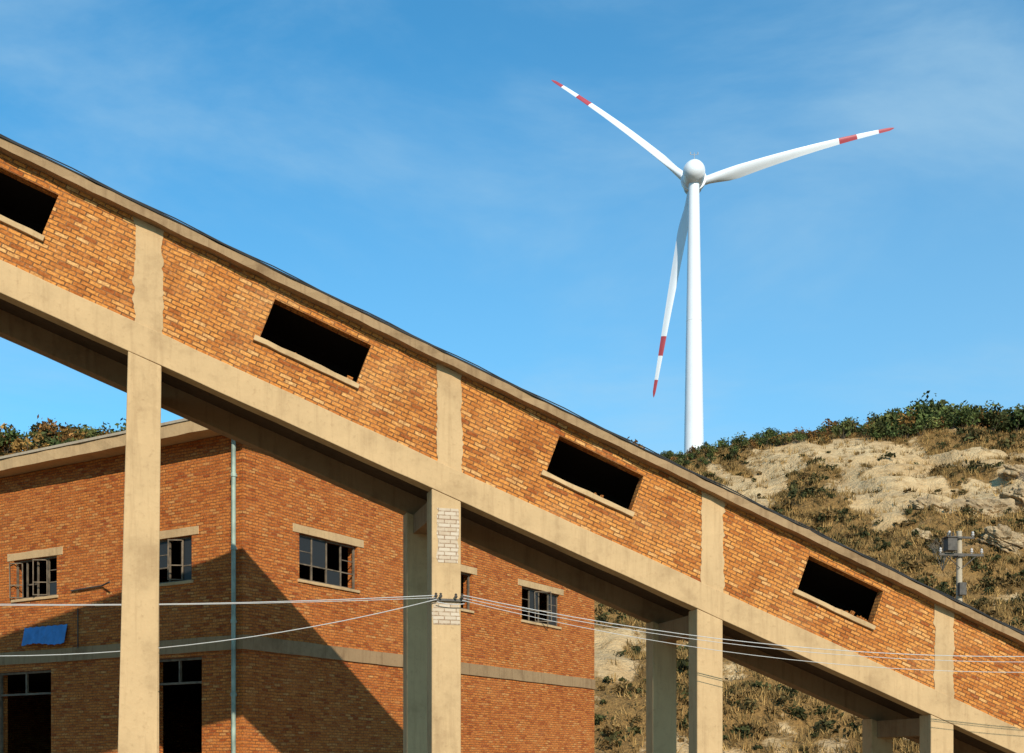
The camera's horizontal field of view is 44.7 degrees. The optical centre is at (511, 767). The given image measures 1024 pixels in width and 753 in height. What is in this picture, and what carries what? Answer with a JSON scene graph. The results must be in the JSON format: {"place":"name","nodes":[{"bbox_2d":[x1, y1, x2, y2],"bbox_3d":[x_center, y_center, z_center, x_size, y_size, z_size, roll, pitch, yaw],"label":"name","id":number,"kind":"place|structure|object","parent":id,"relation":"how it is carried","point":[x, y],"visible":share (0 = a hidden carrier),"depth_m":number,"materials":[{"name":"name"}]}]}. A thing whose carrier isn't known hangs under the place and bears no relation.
{"place":"outdoors","nodes":[
{"label":"outdoors","id":0,"kind":"place"},
{"bbox_2d":[8,660,201,700],"bbox_3d":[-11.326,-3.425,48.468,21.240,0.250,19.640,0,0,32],"label":"window","id":1,"kind":"structure","parent":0,"point":[191,672],"depth_m":47.66,"materials":[{"name":"black glass"}]},
{"bbox_2d":[0,426,1023,752],"bbox_3d":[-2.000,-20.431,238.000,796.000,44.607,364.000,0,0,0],"label":"hill","id":2,"kind":"structure","parent":0,"point":[606,644],"depth_m":106.65,"materials":[{"name":"soil"}]},
{"bbox_2d":[0,422,1023,752],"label":"scrub bushes","id":3,"kind":"object","parent":2,"relation":"on","point":[610,728],"visible":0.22,"depth_m":97.03,"materials":[{"name":"green plant"}]},
{"bbox_2d":[0,390,1023,466],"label":"ridge tree line","id":4,"kind":"object","parent":2,"relation":"on","point":[892,424],"visible":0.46,"depth_m":144.66,"materials":[{"name":"green plant"}]},
{"bbox_2d":[552,80,893,452],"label":"wind turbine","id":5,"kind":"object","parent":2,"relation":"on","point":[693,177],"visible":0.81,"depth_m":235.53,"materials":[{"name":"white paint"}]},
{"bbox_2d":[594,423,1023,752],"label":"dry grass","id":6,"kind":"structure","parent":2,"relation":"on","point":[759,692],"depth_m":102.06,"materials":[{"name":"brown plant"}]},
{"bbox_2d":[909,528,938,540],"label":"rock outcrop","id":7,"kind":"object","parent":2,"relation":"on","point":[924,535],"visible":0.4,"depth_m":102.36,"materials":[{"name":"beige stone"}]},
{"bbox_2d":[907,494,970,509],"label":"rock outcrop","id":8,"kind":"object","parent":2,"relation":"on","point":[929,499],"visible":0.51,"depth_m":107.56,"materials":[{"name":"beige stone"}]},
{"bbox_2d":[928,537,964,569],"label":"bare shrub","id":9,"kind":"object","parent":2,"relation":"on","point":[944,558],"visible":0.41,"depth_m":96.27,"materials":[{"name":"grey plant"}]},
{"bbox_2d":[965,497,1021,515],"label":"rock outcrop","id":10,"kind":"object","parent":2,"relation":"on","point":[991,506],"visible":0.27,"depth_m":107.55,"materials":[{"name":"beige stone"}]},
{"bbox_2d":[977,524,1023,552],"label":"rock outcrop","id":11,"kind":"object","parent":2,"relation":"on","point":[1005,537],"visible":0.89,"depth_m":100.02,"materials":[{"name":"beige stone"}]},
{"bbox_2d":[998,464,1023,479],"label":"rock outcrop","id":12,"kind":"object","parent":2,"relation":"on","point":[1010,472],"visible":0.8,"depth_m":117.18,"materials":[{"name":"beige stone"}]},
{"bbox_2d":[999,483,1023,509],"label":"rock outcrop","id":13,"kind":"object","parent":2,"relation":"on","point":[1016,494],"visible":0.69,"depth_m":109.76,"materials":[{"name":"beige stone"}]},
{"bbox_2d":[1016,468,1023,480],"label":"bare shrub","id":14,"kind":"object","parent":2,"relation":"on","point":[1020,471],"visible":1,"depth_m":113.63,"materials":[{"name":"beige plant"}]},
{"bbox_2d":[0,0,1023,454],"label":"sky","id":15,"kind":"structure","parent":0,"point":[422,166],"materials":[{"name":"blue"}]},
{"label":"ground","id":16,"kind":"structure","parent":0,"visible":0},
{"bbox_2d":[0,435,251,752],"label":"facade","id":17,"kind":"structure","parent":16,"relation":"on","point":[76,511],"depth_m":36.78,"materials":[{"name":"brick"}]},
{"bbox_2d":[21,624,66,645],"bbox_3d":[-14.377,-4.052,38.243,2.000,0.631,0.132,0,0,32],"label":"blue canopy","id":18,"kind":"object","parent":17,"relation":"attached to","point":[53,635],"visible":1,"depth_m":38.20,"materials":[{"name":"blue fabric"}]},
{"bbox_2d":[71,581,109,647],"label":"brackets","id":19,"kind":"object","parent":17,"relation":"attached to","point":[78,608],"visible":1,"depth_m":37.47,"materials":[{"name":"metal"}]},
{"bbox_2d":[0,657,201,752],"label":"door frames","id":20,"kind":"structure","parent":17,"relation":"attached to","point":[180,682],"depth_m":38.94,"materials":[{"name":"paint"}]},
{"bbox_2d":[231,439,236,752],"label":"drain pipe","id":21,"kind":"object","parent":17,"relation":"attached to","point":[233,595],"visible":0.97,"depth_m":33.97,"materials":[{"name":"metal"}]},
{"bbox_2d":[9,534,556,625],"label":"window frames","id":22,"kind":"structure","parent":17,"relation":"attached to","point":[48,582],"depth_m":38.44,"materials":[{"name":"grey metal"}]},
{"bbox_2d":[50,536,555,625],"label":"window panes","id":23,"kind":"object","parent":22,"relation":"in","point":[318,556],"visible":0.77,"depth_m":36.63,"materials":[{"name":"glass"}]},
{"bbox_2d":[7,523,563,628],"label":"lintels and sills","id":24,"kind":"object","parent":17,"relation":"attached to","point":[194,530],"visible":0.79,"depth_m":38.02,"materials":[{"name":"concrete"}]},
{"bbox_2d":[0,634,594,688],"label":"floor band","id":25,"kind":"object","parent":17,"relation":"attached to","point":[273,645],"visible":0.84,"depth_m":37.63,"materials":[{"name":"concrete"}]},
{"bbox_2d":[8,558,546,752],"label":"walls","id":26,"kind":"structure","parent":16,"relation":"on","point":[29,723],"depth_m":54.12,"materials":[{"name":"brick"}]},
{"bbox_2d":[0,421,347,578],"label":"roof slab","id":27,"kind":"structure","parent":26,"relation":"on","point":[180,432],"depth_m":37.20,"materials":[{"name":"beige concrete"}]},
{"bbox_2d":[0,418,188,459],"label":"roof covering","id":28,"kind":"object","parent":27,"relation":"on","point":[80,441],"depth_m":36.63,"materials":[{"name":"beige concrete"}]},
{"bbox_2d":[252,449,593,752],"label":"facade","id":29,"kind":"structure","parent":16,"relation":"on","point":[304,704],"depth_m":38.76,"materials":[{"name":"brick"}]},
{"bbox_2d":[0,134,1023,752],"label":"conveyor gallery","id":30,"kind":"object","parent":16,"relation":"on","point":[150,312],"visible":1,"depth_m":26.26,"materials":[{"name":"brick"}]},
{"bbox_2d":[938,530,983,600],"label":"utility pole","id":31,"kind":"object","parent":16,"relation":"on","point":[952,543],"visible":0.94,"depth_m":49.82,"materials":[{"name":"grey concrete"}]},
{"bbox_3d":[20.553,-1.050,28.189,0.448,5.900,1.901,0,0,0],"label":"utility pole","id":32,"kind":"object","parent":16,"relation":"on","visible":0},
{"bbox_2d":[0,595,1023,672],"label":"overhead wires","id":33,"kind":"object","parent":32,"relation":"attached to","point":[499,609],"visible":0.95,"depth_m":25.72,"materials":[{"name":"grey metal"}]}
]}

